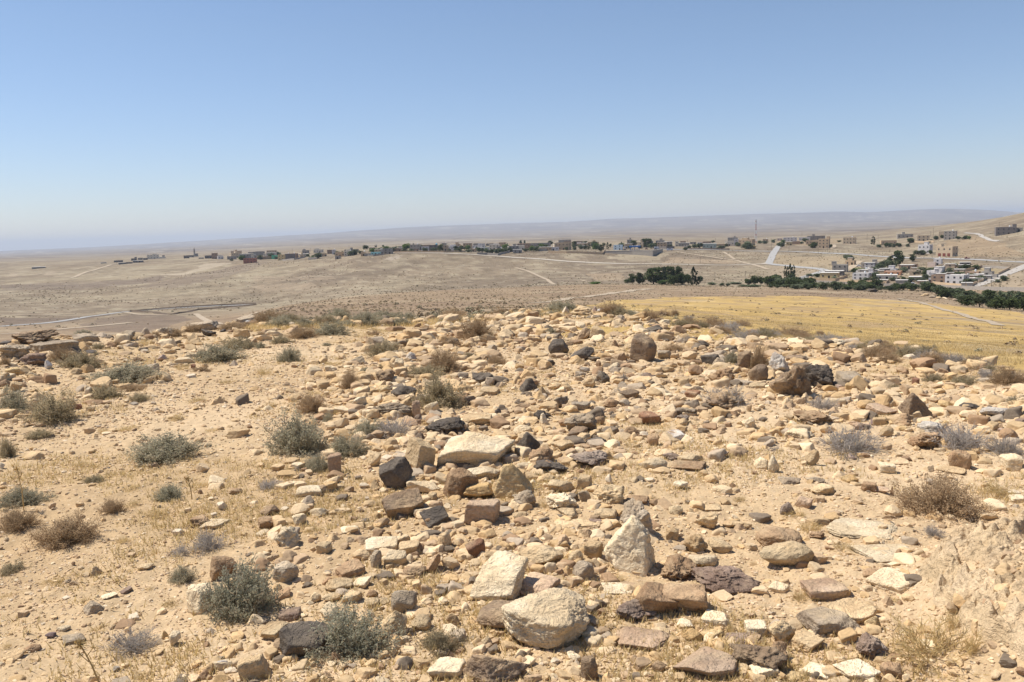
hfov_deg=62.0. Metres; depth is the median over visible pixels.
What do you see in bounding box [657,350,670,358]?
rock
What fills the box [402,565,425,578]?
rock
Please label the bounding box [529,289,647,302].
slope track
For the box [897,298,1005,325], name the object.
field track
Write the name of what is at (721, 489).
rock
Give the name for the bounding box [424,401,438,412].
rock
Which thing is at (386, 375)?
rock
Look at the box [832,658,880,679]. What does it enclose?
boulder
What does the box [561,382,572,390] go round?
rock
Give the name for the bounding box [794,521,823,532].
grass tuft
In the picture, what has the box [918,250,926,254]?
shrub
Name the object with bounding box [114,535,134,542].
grass tuft
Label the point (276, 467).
rock
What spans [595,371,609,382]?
rock
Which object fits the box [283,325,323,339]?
shrub
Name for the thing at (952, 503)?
shrub
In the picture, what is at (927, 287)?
tree
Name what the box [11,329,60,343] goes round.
boulder
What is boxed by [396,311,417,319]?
shrub
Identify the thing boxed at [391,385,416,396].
rock
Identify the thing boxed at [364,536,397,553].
rock
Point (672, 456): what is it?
rock
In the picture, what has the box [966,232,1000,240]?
hill road
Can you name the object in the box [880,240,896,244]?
house
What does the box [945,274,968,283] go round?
house
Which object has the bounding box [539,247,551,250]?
house
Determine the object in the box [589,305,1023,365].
field stubble
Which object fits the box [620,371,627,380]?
shrub
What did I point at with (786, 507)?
rock
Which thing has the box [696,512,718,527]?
rock
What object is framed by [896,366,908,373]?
rock
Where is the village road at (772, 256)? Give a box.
[765,243,827,279]
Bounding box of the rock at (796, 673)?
[784,669,804,680]
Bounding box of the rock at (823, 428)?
[819,424,833,432]
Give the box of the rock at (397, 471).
[379,456,412,489]
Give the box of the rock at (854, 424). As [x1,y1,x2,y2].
[848,421,869,429]
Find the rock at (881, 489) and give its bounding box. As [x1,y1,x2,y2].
[877,486,890,492]
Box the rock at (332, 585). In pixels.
[325,577,352,590]
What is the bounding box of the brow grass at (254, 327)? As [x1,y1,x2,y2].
[241,307,580,332]
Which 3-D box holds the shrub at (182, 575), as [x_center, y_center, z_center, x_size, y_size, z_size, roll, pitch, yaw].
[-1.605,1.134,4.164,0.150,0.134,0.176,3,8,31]
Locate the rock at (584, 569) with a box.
[572,560,593,578]
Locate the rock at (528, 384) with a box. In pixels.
[519,378,537,391]
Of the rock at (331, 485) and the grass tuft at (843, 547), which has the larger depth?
the rock at (331, 485)
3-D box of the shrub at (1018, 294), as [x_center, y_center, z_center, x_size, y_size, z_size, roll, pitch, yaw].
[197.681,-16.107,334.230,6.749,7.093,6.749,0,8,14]
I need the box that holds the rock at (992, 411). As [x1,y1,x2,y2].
[979,407,1007,415]
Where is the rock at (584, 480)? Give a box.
[576,474,591,488]
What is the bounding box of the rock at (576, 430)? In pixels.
[567,426,587,435]
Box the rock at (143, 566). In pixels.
[137,563,153,569]
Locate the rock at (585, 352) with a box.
[570,346,593,358]
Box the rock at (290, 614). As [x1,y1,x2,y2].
[278,606,301,621]
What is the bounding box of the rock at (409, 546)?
[399,540,419,554]
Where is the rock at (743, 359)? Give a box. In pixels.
[737,351,750,367]
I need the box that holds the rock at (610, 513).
[593,508,617,518]
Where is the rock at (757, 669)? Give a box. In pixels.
[749,664,778,676]
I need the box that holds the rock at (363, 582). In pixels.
[352,576,371,588]
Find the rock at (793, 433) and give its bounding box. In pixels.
[784,428,814,438]
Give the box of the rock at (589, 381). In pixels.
[583,376,595,386]
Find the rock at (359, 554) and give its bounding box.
[352,549,369,559]
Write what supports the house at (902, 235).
on the ground at (244, 283)
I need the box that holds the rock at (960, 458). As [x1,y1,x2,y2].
[948,450,971,469]
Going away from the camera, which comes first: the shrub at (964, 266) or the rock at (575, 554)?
the rock at (575, 554)
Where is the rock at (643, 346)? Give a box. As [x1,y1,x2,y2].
[630,333,656,361]
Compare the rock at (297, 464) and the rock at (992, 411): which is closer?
the rock at (297, 464)
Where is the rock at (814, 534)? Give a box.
[809,531,824,537]
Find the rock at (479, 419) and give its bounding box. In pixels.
[463,414,492,424]
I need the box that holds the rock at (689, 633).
[681,628,703,640]
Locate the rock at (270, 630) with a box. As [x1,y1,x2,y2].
[260,621,289,639]
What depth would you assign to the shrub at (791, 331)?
45.32 m
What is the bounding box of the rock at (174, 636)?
[169,630,180,645]
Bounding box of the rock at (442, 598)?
[438,596,448,604]
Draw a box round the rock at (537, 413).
[533,410,550,419]
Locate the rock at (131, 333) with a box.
[114,330,134,339]
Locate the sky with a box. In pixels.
[0,0,1023,250]
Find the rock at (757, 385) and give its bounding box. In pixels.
[748,382,767,388]
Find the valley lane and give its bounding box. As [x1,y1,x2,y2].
[5,304,247,325]
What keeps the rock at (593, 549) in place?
on the ground at (244, 283)
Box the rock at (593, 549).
[583,539,602,558]
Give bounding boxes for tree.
[314,252,321,257]
[402,243,409,249]
[591,243,598,248]
[628,274,635,283]
[635,272,642,283]
[644,238,652,246]
[644,267,665,283]
[661,266,665,279]
[665,265,674,283]
[674,266,683,283]
[676,273,687,283]
[686,274,691,283]
[690,266,695,284]
[694,271,699,284]
[744,279,752,284]
[750,274,758,283]
[762,276,775,284]
[770,281,782,285]
[775,278,786,285]
[784,277,800,287]
[802,283,813,288]
[803,278,813,282]
[847,279,854,285]
[870,279,884,285]
[884,259,897,266]
[886,285,894,289]
[893,250,904,265]
[899,283,907,289]
[909,254,915,260]
[919,281,929,290]
[921,283,937,291]
[930,285,946,293]
[955,293,965,299]
[962,290,975,295]
[982,289,997,301]
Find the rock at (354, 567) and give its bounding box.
[335,558,365,577]
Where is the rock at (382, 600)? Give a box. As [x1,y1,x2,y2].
[379,597,388,604]
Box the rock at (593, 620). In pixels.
[588,614,598,625]
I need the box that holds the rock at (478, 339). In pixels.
[472,336,480,341]
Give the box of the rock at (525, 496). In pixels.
[512,490,535,506]
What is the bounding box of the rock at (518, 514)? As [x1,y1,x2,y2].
[512,511,526,517]
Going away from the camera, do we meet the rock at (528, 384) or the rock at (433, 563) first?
the rock at (433, 563)
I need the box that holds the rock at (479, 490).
[463,482,492,497]
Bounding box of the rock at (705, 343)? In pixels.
[698,341,708,345]
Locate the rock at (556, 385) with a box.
[548,382,561,389]
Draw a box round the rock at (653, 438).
[647,433,658,445]
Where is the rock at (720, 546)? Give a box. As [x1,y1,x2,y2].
[708,537,732,553]
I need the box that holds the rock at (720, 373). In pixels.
[707,367,734,379]
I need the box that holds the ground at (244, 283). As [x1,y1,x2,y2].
[0,209,1023,681]
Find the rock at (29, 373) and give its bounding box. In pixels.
[26,371,36,376]
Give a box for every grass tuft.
[0,590,19,598]
[1,641,11,649]
[32,575,76,586]
[71,459,93,469]
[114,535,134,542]
[116,422,141,431]
[120,483,141,490]
[123,499,145,507]
[132,337,154,345]
[141,506,167,518]
[160,597,182,607]
[163,410,186,420]
[174,362,190,369]
[186,394,208,403]
[216,379,236,383]
[255,365,271,374]
[300,525,323,537]
[358,324,372,328]
[535,501,548,507]
[593,572,631,582]
[620,439,637,448]
[718,619,736,632]
[733,494,745,502]
[780,506,805,518]
[784,589,805,603]
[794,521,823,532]
[796,587,830,602]
[831,538,854,555]
[883,607,986,678]
[944,602,962,629]
[959,626,984,655]
[969,474,1020,498]
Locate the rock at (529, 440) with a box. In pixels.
[514,432,540,451]
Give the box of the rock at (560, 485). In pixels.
[548,479,574,491]
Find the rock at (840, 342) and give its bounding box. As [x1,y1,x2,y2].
[833,339,846,345]
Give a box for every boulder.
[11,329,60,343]
[29,339,79,352]
[279,621,328,656]
[372,402,411,416]
[381,488,423,517]
[425,417,466,434]
[427,656,465,678]
[437,432,514,466]
[463,654,529,681]
[470,550,527,600]
[477,599,512,628]
[492,463,532,497]
[501,588,590,648]
[518,545,563,563]
[521,572,560,592]
[554,518,600,527]
[569,450,607,465]
[603,515,655,576]
[616,599,656,619]
[616,626,670,650]
[635,582,678,613]
[659,554,696,579]
[662,583,707,612]
[672,646,737,677]
[691,565,761,593]
[700,391,745,408]
[724,632,767,643]
[728,643,787,668]
[756,526,802,546]
[759,541,814,565]
[769,365,812,395]
[792,410,832,422]
[795,606,862,634]
[799,578,848,600]
[826,517,897,540]
[827,598,876,623]
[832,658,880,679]
[848,544,914,562]
[865,567,909,594]
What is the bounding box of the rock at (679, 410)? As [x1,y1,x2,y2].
[675,407,696,414]
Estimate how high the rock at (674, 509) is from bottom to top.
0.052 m
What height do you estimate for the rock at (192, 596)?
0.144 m
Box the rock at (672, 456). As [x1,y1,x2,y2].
[662,453,678,459]
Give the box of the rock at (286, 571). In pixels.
[272,561,298,582]
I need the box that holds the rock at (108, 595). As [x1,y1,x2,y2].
[100,592,117,598]
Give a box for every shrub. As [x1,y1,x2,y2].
[0,355,10,365]
[0,382,34,413]
[0,436,18,458]
[0,481,60,510]
[0,503,48,536]
[0,558,34,577]
[17,388,98,426]
[20,501,112,556]
[23,426,57,439]
[46,342,77,362]
[50,347,105,368]
[73,329,91,333]
[79,356,172,383]
[80,472,106,483]
[81,381,130,399]
[91,341,105,348]
[93,496,131,515]
[96,622,162,662]
[111,339,121,346]
[116,383,146,390]
[123,429,219,467]
[128,392,153,401]
[146,482,183,501]
[164,326,184,336]
[165,542,191,557]
[165,564,200,584]
[181,342,257,362]
[182,320,206,332]
[185,524,237,557]
[190,365,215,371]
[197,546,283,624]
[210,320,251,330]
[218,335,258,350]
[249,308,280,322]
[256,341,266,347]
[258,477,282,490]
[260,403,331,457]
[262,313,295,325]
[268,333,294,344]
[271,345,301,362]
[273,310,293,317]
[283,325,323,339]
[285,312,301,321]
[291,391,331,413]
[296,316,315,323]
[296,322,309,326]
[302,451,327,473]
[303,590,407,671]
[312,320,354,335]
[313,314,337,321]
[315,314,342,322]
[321,409,332,423]
[326,429,372,459]
[327,307,353,319]
[336,367,361,388]
[342,319,356,325]
[346,309,379,324]
[348,416,382,434]
[360,337,405,357]
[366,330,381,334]
[367,414,424,438]
[374,309,400,317]
[395,316,413,323]
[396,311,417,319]
[404,363,447,376]
[404,366,469,409]
[412,622,473,658]
[423,343,462,372]
[432,333,462,345]
[440,307,465,315]
[455,313,500,340]
[479,352,507,364]
[490,306,511,314]
[540,299,572,311]
[545,327,557,333]
[558,300,575,310]
[593,298,625,314]
[607,305,630,315]
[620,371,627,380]
[624,308,638,315]
[637,308,662,318]
[656,309,672,315]
[657,280,666,284]
[659,341,685,350]
[666,274,679,284]
[669,318,695,325]
[671,309,679,315]
[681,315,702,323]
[695,320,710,327]
[700,381,752,409]
[702,316,726,326]
[709,322,724,326]
[711,320,745,330]
[715,325,733,333]
[722,347,737,363]
[725,328,749,338]
[730,318,752,326]
[738,327,764,334]
[744,242,753,248]
[748,343,769,368]
[757,326,785,334]
[757,329,777,336]
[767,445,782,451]
[773,324,815,335]
[790,284,802,288]
[791,331,813,338]
[804,392,840,409]
[808,242,817,247]
[812,331,840,338]
[813,419,887,459]
[816,281,829,289]
[828,281,842,289]
[841,284,854,289]
[842,344,856,349]
[852,284,866,289]
[854,468,1002,525]
[856,343,868,347]
[861,343,893,357]
[866,282,876,288]
[873,339,898,350]
[873,352,905,363]
[875,263,885,267]
[883,345,916,354]
[892,343,920,356]
[897,267,907,272]
[903,347,946,358]
[906,283,920,289]
[910,344,944,354]
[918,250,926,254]
[918,523,948,538]
[919,347,952,362]
[921,372,948,382]
[922,274,930,278]
[926,421,1008,455]
[931,350,965,361]
[936,288,952,297]
[944,267,953,271]
[946,289,962,297]
[950,374,978,385]
[956,295,974,305]
[959,278,976,281]
[959,354,982,371]
[961,264,970,268]
[970,293,989,306]
[976,367,996,377]
[980,434,1023,459]
[982,363,999,370]
[983,364,1023,386]
[987,296,1005,308]
[994,290,1009,301]
[999,275,1009,280]
[1001,395,1022,403]
[1002,297,1019,309]
[1006,291,1023,299]
[1018,297,1023,310]
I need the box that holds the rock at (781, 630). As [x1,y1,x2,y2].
[768,620,795,641]
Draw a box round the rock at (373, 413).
[366,409,379,418]
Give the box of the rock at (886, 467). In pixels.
[877,461,895,473]
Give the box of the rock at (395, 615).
[374,610,406,637]
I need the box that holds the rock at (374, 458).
[367,451,380,466]
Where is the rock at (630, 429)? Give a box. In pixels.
[623,426,640,435]
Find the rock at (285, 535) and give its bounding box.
[275,526,300,546]
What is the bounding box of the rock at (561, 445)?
[551,440,572,450]
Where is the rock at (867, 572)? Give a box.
[862,568,877,576]
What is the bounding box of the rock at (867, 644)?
[855,632,889,658]
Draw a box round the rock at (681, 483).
[673,480,687,487]
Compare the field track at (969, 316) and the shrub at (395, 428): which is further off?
the field track at (969, 316)
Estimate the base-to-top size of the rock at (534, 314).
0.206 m
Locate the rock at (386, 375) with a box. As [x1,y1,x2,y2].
[375,369,394,381]
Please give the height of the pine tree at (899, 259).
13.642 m
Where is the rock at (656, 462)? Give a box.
[641,457,667,468]
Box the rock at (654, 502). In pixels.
[649,498,658,505]
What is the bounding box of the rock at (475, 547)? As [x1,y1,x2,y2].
[465,538,484,557]
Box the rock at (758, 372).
[748,364,767,380]
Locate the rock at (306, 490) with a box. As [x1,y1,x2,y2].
[295,485,322,496]
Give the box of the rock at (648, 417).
[638,411,660,424]
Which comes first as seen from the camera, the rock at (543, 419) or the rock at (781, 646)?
the rock at (781, 646)
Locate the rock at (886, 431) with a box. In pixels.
[879,425,893,436]
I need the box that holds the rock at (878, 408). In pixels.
[865,403,897,414]
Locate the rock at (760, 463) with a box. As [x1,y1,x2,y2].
[753,457,767,468]
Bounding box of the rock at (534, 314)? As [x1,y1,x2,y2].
[527,311,538,316]
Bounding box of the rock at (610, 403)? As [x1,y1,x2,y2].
[603,399,618,406]
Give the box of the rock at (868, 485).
[861,481,876,491]
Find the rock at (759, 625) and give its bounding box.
[744,619,766,636]
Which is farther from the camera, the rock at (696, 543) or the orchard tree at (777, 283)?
the orchard tree at (777, 283)
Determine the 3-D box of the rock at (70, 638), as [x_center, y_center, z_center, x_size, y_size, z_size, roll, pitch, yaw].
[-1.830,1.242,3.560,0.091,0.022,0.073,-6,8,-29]
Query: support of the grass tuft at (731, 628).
on the ground at (244, 283)
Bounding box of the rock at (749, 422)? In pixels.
[740,417,756,427]
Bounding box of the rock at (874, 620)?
[864,616,880,626]
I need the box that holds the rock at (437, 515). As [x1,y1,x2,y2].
[419,505,449,527]
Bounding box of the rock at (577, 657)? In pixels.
[567,651,580,661]
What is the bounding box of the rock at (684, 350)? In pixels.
[683,349,696,351]
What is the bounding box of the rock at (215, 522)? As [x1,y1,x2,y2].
[200,519,230,528]
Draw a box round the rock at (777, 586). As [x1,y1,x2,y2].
[768,581,789,592]
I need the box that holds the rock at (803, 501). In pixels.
[795,496,812,508]
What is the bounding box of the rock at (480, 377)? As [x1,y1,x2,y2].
[472,372,492,382]
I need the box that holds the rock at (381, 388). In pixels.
[378,385,390,391]
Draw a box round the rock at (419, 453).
[405,436,435,467]
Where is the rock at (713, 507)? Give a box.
[703,503,720,510]
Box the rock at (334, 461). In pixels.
[327,452,341,471]
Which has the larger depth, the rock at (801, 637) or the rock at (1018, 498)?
the rock at (1018, 498)
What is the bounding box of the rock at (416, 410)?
[412,400,420,417]
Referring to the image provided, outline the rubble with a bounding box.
[0,305,1023,681]
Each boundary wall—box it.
[282,256,306,260]
[394,250,465,252]
[477,250,510,255]
[548,250,605,253]
[659,246,674,248]
[689,248,729,249]
[809,275,847,280]
[816,280,888,283]
[840,279,888,282]
[884,284,1023,290]
[932,281,960,285]
[982,265,1007,268]
[998,267,1009,274]
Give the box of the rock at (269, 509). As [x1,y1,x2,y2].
[260,504,278,514]
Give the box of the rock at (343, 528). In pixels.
[340,525,358,532]
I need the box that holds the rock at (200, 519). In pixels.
[189,514,209,526]
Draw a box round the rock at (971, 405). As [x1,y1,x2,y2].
[959,402,978,407]
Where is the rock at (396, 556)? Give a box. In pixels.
[384,550,406,564]
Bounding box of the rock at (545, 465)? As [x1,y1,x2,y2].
[533,460,568,471]
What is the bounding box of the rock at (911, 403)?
[898,392,931,416]
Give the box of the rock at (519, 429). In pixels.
[513,425,531,434]
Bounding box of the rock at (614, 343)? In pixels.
[611,340,618,346]
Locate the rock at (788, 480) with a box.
[778,476,800,484]
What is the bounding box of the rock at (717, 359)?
[712,357,725,364]
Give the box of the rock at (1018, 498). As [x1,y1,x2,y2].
[1008,494,1023,502]
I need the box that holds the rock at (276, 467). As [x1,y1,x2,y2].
[270,464,284,471]
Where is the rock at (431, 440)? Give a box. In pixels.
[423,437,435,444]
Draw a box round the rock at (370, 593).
[366,590,377,597]
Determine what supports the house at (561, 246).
on the ground at (244, 283)
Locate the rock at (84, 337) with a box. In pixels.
[72,333,99,341]
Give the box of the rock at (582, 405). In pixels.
[571,401,590,409]
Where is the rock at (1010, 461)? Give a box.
[999,453,1023,471]
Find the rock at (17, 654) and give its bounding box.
[3,650,26,661]
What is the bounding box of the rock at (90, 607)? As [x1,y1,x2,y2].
[83,600,104,615]
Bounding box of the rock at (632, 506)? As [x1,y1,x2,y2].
[620,497,653,534]
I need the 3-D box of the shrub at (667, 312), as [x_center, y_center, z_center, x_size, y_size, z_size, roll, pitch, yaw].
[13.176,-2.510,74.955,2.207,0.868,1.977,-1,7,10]
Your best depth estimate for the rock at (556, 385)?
8.96 m
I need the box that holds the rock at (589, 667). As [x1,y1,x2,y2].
[581,655,597,679]
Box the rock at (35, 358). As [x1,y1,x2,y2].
[19,353,46,364]
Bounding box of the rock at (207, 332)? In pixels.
[201,329,215,335]
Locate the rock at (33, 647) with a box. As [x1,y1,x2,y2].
[24,644,41,651]
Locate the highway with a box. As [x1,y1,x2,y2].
[673,249,1023,262]
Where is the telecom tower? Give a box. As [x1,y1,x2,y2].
[755,220,756,242]
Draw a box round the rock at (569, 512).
[557,508,577,517]
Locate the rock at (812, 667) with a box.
[802,662,829,680]
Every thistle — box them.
[10,464,30,510]
[72,638,104,681]
[184,476,193,499]
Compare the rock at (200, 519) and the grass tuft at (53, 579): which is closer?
the grass tuft at (53, 579)
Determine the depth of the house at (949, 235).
881.39 m
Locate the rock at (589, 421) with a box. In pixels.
[564,413,596,429]
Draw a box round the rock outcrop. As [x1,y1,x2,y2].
[913,509,1023,660]
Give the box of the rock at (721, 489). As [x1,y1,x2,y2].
[711,485,732,494]
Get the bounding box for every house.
[147,253,158,258]
[211,253,217,258]
[227,256,236,259]
[229,251,240,257]
[239,254,250,257]
[243,258,256,263]
[253,251,264,255]
[257,256,271,258]
[278,254,284,260]
[285,254,294,258]
[313,248,323,252]
[335,252,343,256]
[344,249,351,256]
[384,248,392,253]
[410,243,420,249]
[443,245,448,250]
[463,243,471,248]
[489,244,499,249]
[507,244,518,251]
[513,249,521,252]
[517,243,530,248]
[531,243,550,247]
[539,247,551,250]
[554,242,570,249]
[613,245,622,249]
[657,242,666,246]
[679,242,689,246]
[702,243,716,247]
[725,241,733,245]
[728,236,737,240]
[739,237,754,245]
[783,237,796,241]
[806,240,817,244]
[807,234,824,239]
[818,236,829,247]
[820,272,839,277]
[825,270,844,275]
[831,261,847,271]
[843,236,855,243]
[845,258,855,264]
[852,271,870,279]
[861,259,878,267]
[864,262,874,267]
[876,273,897,278]
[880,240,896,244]
[884,271,901,274]
[888,265,898,270]
[895,279,908,283]
[897,232,912,238]
[899,264,915,268]
[909,267,919,274]
[917,235,929,240]
[918,242,932,253]
[927,262,935,266]
[927,266,944,275]
[931,273,946,282]
[934,257,942,264]
[936,243,957,256]
[944,230,956,239]
[945,263,955,269]
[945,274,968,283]
[953,269,965,273]
[961,282,972,285]
[965,269,980,273]
[981,268,993,274]
[994,224,1016,235]
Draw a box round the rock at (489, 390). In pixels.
[479,386,499,395]
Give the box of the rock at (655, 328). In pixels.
[645,325,662,331]
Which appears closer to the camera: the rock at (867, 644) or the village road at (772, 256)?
the rock at (867, 644)
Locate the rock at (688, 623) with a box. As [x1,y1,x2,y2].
[676,618,693,628]
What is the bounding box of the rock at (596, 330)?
[590,325,605,337]
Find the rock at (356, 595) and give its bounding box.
[341,590,362,602]
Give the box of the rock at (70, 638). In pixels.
[62,633,85,644]
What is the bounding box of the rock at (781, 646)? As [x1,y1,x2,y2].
[772,641,787,661]
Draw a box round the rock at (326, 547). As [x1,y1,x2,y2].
[316,541,332,553]
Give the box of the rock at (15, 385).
[10,381,22,390]
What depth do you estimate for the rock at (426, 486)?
5.40 m
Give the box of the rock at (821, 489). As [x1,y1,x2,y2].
[809,483,834,495]
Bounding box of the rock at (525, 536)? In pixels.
[518,532,533,539]
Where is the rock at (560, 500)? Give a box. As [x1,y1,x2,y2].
[545,492,577,508]
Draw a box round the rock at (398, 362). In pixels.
[394,358,403,367]
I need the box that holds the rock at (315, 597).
[310,592,320,602]
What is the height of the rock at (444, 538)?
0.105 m
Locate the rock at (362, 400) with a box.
[352,396,366,404]
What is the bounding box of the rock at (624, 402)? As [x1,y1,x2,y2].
[619,399,629,405]
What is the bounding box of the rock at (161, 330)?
[159,327,177,335]
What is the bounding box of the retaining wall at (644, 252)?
[606,249,662,255]
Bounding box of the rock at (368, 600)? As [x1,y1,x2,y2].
[364,597,378,607]
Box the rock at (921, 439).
[907,432,941,447]
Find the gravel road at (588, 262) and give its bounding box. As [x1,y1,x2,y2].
[448,253,766,264]
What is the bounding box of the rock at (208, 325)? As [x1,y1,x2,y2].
[186,321,217,329]
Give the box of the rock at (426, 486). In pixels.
[406,481,438,492]
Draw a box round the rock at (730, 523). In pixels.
[722,520,743,527]
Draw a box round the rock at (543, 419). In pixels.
[539,413,548,423]
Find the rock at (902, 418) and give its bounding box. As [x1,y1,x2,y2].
[894,413,911,425]
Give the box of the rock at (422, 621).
[411,613,431,630]
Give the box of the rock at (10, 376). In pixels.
[1,373,15,379]
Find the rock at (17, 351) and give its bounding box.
[0,344,30,357]
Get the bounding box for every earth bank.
[129,304,256,314]
[130,303,255,311]
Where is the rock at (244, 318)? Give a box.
[236,315,255,322]
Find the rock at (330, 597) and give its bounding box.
[322,592,339,600]
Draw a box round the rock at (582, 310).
[570,305,592,315]
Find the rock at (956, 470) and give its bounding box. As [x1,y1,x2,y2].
[936,464,965,473]
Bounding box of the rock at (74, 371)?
[71,368,82,374]
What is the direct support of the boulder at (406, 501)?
on the ground at (244, 283)
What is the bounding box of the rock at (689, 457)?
[677,453,702,460]
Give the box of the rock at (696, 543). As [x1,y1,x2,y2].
[683,534,707,552]
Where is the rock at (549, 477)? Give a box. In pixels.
[542,475,555,481]
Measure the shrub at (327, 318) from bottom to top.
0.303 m
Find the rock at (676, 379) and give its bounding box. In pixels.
[673,376,692,381]
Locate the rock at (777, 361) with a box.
[768,352,788,371]
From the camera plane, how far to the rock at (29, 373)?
9.69 m
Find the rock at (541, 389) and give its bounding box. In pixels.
[538,386,547,395]
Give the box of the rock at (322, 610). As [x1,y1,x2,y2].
[320,601,338,615]
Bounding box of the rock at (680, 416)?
[677,414,689,419]
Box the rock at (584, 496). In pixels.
[578,490,590,501]
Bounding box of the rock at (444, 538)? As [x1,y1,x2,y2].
[437,531,451,545]
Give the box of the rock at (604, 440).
[586,437,606,441]
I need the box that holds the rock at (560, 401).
[553,396,568,407]
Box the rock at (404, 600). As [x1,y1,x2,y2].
[391,590,416,612]
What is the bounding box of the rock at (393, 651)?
[386,644,400,654]
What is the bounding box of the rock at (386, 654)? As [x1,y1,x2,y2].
[378,650,388,659]
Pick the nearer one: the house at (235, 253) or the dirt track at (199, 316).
the dirt track at (199, 316)
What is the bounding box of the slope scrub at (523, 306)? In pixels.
[239,284,1023,354]
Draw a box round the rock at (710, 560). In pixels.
[688,555,716,565]
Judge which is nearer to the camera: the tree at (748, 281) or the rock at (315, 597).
the rock at (315, 597)
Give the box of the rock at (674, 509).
[668,505,682,514]
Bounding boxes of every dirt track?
[0,314,87,315]
[0,322,133,333]
[70,264,113,277]
[123,311,260,324]
[680,252,768,268]
[784,244,835,248]
[848,261,862,269]
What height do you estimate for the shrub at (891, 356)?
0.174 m
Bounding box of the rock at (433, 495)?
[428,492,437,500]
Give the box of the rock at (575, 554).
[568,550,583,559]
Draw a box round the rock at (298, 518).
[292,513,306,525]
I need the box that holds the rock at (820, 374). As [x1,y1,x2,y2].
[805,364,833,386]
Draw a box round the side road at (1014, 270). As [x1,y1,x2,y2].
[973,264,1023,285]
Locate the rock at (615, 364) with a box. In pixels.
[608,362,618,369]
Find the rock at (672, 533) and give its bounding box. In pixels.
[666,527,678,540]
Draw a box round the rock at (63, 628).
[56,625,70,631]
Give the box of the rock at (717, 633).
[699,629,723,638]
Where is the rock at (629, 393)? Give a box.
[619,389,638,398]
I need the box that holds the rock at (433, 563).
[426,554,440,572]
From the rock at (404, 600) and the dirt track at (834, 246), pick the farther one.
the dirt track at (834, 246)
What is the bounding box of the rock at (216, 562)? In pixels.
[210,556,236,580]
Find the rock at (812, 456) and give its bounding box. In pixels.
[805,449,819,465]
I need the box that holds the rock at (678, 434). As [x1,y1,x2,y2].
[667,429,684,439]
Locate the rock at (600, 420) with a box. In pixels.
[595,416,604,424]
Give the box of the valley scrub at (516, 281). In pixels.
[0,228,1023,328]
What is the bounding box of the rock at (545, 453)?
[529,446,552,459]
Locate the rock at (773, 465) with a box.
[768,455,778,472]
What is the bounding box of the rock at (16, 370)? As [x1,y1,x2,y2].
[5,367,20,375]
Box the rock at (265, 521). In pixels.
[258,516,272,527]
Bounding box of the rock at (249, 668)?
[236,653,270,680]
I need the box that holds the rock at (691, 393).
[684,390,700,397]
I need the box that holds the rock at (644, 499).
[626,495,648,503]
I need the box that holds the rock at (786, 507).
[780,502,794,514]
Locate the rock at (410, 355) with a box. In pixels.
[406,352,415,358]
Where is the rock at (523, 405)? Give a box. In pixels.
[515,403,529,408]
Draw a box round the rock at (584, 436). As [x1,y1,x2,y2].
[577,432,590,439]
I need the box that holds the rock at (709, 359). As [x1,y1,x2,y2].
[700,354,719,364]
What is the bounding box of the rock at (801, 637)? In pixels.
[791,629,824,652]
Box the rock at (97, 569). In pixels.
[90,566,103,575]
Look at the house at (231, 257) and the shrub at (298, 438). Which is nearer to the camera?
the shrub at (298, 438)
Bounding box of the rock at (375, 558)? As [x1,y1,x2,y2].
[370,550,381,567]
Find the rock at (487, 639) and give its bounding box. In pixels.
[481,636,491,643]
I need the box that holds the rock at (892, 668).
[879,661,901,678]
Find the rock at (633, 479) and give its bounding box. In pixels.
[624,477,637,482]
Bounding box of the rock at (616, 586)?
[601,582,632,594]
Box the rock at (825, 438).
[824,434,845,446]
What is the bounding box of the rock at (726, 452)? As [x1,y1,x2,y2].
[706,449,728,456]
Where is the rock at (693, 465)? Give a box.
[671,460,705,470]
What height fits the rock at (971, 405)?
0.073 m
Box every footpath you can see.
[278,277,473,281]
[514,267,554,283]
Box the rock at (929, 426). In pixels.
[916,421,946,432]
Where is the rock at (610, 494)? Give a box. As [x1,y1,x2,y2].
[592,484,624,504]
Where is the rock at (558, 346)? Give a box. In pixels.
[548,339,568,353]
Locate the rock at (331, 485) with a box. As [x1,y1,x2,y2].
[323,481,337,489]
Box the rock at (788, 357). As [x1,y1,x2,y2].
[785,355,804,360]
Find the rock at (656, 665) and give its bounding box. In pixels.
[652,660,666,671]
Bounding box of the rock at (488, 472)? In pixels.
[467,466,499,479]
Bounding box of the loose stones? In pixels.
[0,306,1023,681]
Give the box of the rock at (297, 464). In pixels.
[291,462,304,468]
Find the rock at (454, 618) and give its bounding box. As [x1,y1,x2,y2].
[445,613,459,625]
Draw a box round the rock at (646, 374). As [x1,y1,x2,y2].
[641,372,655,376]
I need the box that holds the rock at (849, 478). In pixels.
[840,474,858,482]
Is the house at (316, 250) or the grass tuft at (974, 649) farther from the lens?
the house at (316, 250)
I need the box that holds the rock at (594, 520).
[589,518,601,521]
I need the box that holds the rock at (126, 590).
[120,586,131,593]
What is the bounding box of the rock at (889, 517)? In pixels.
[882,514,896,520]
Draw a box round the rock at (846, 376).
[835,371,862,382]
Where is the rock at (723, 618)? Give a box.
[701,609,730,626]
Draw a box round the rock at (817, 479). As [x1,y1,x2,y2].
[805,477,824,481]
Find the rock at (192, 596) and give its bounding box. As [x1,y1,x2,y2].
[186,582,213,614]
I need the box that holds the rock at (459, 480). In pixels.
[443,467,478,497]
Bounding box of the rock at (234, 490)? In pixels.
[229,488,241,493]
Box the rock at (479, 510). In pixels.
[464,499,499,524]

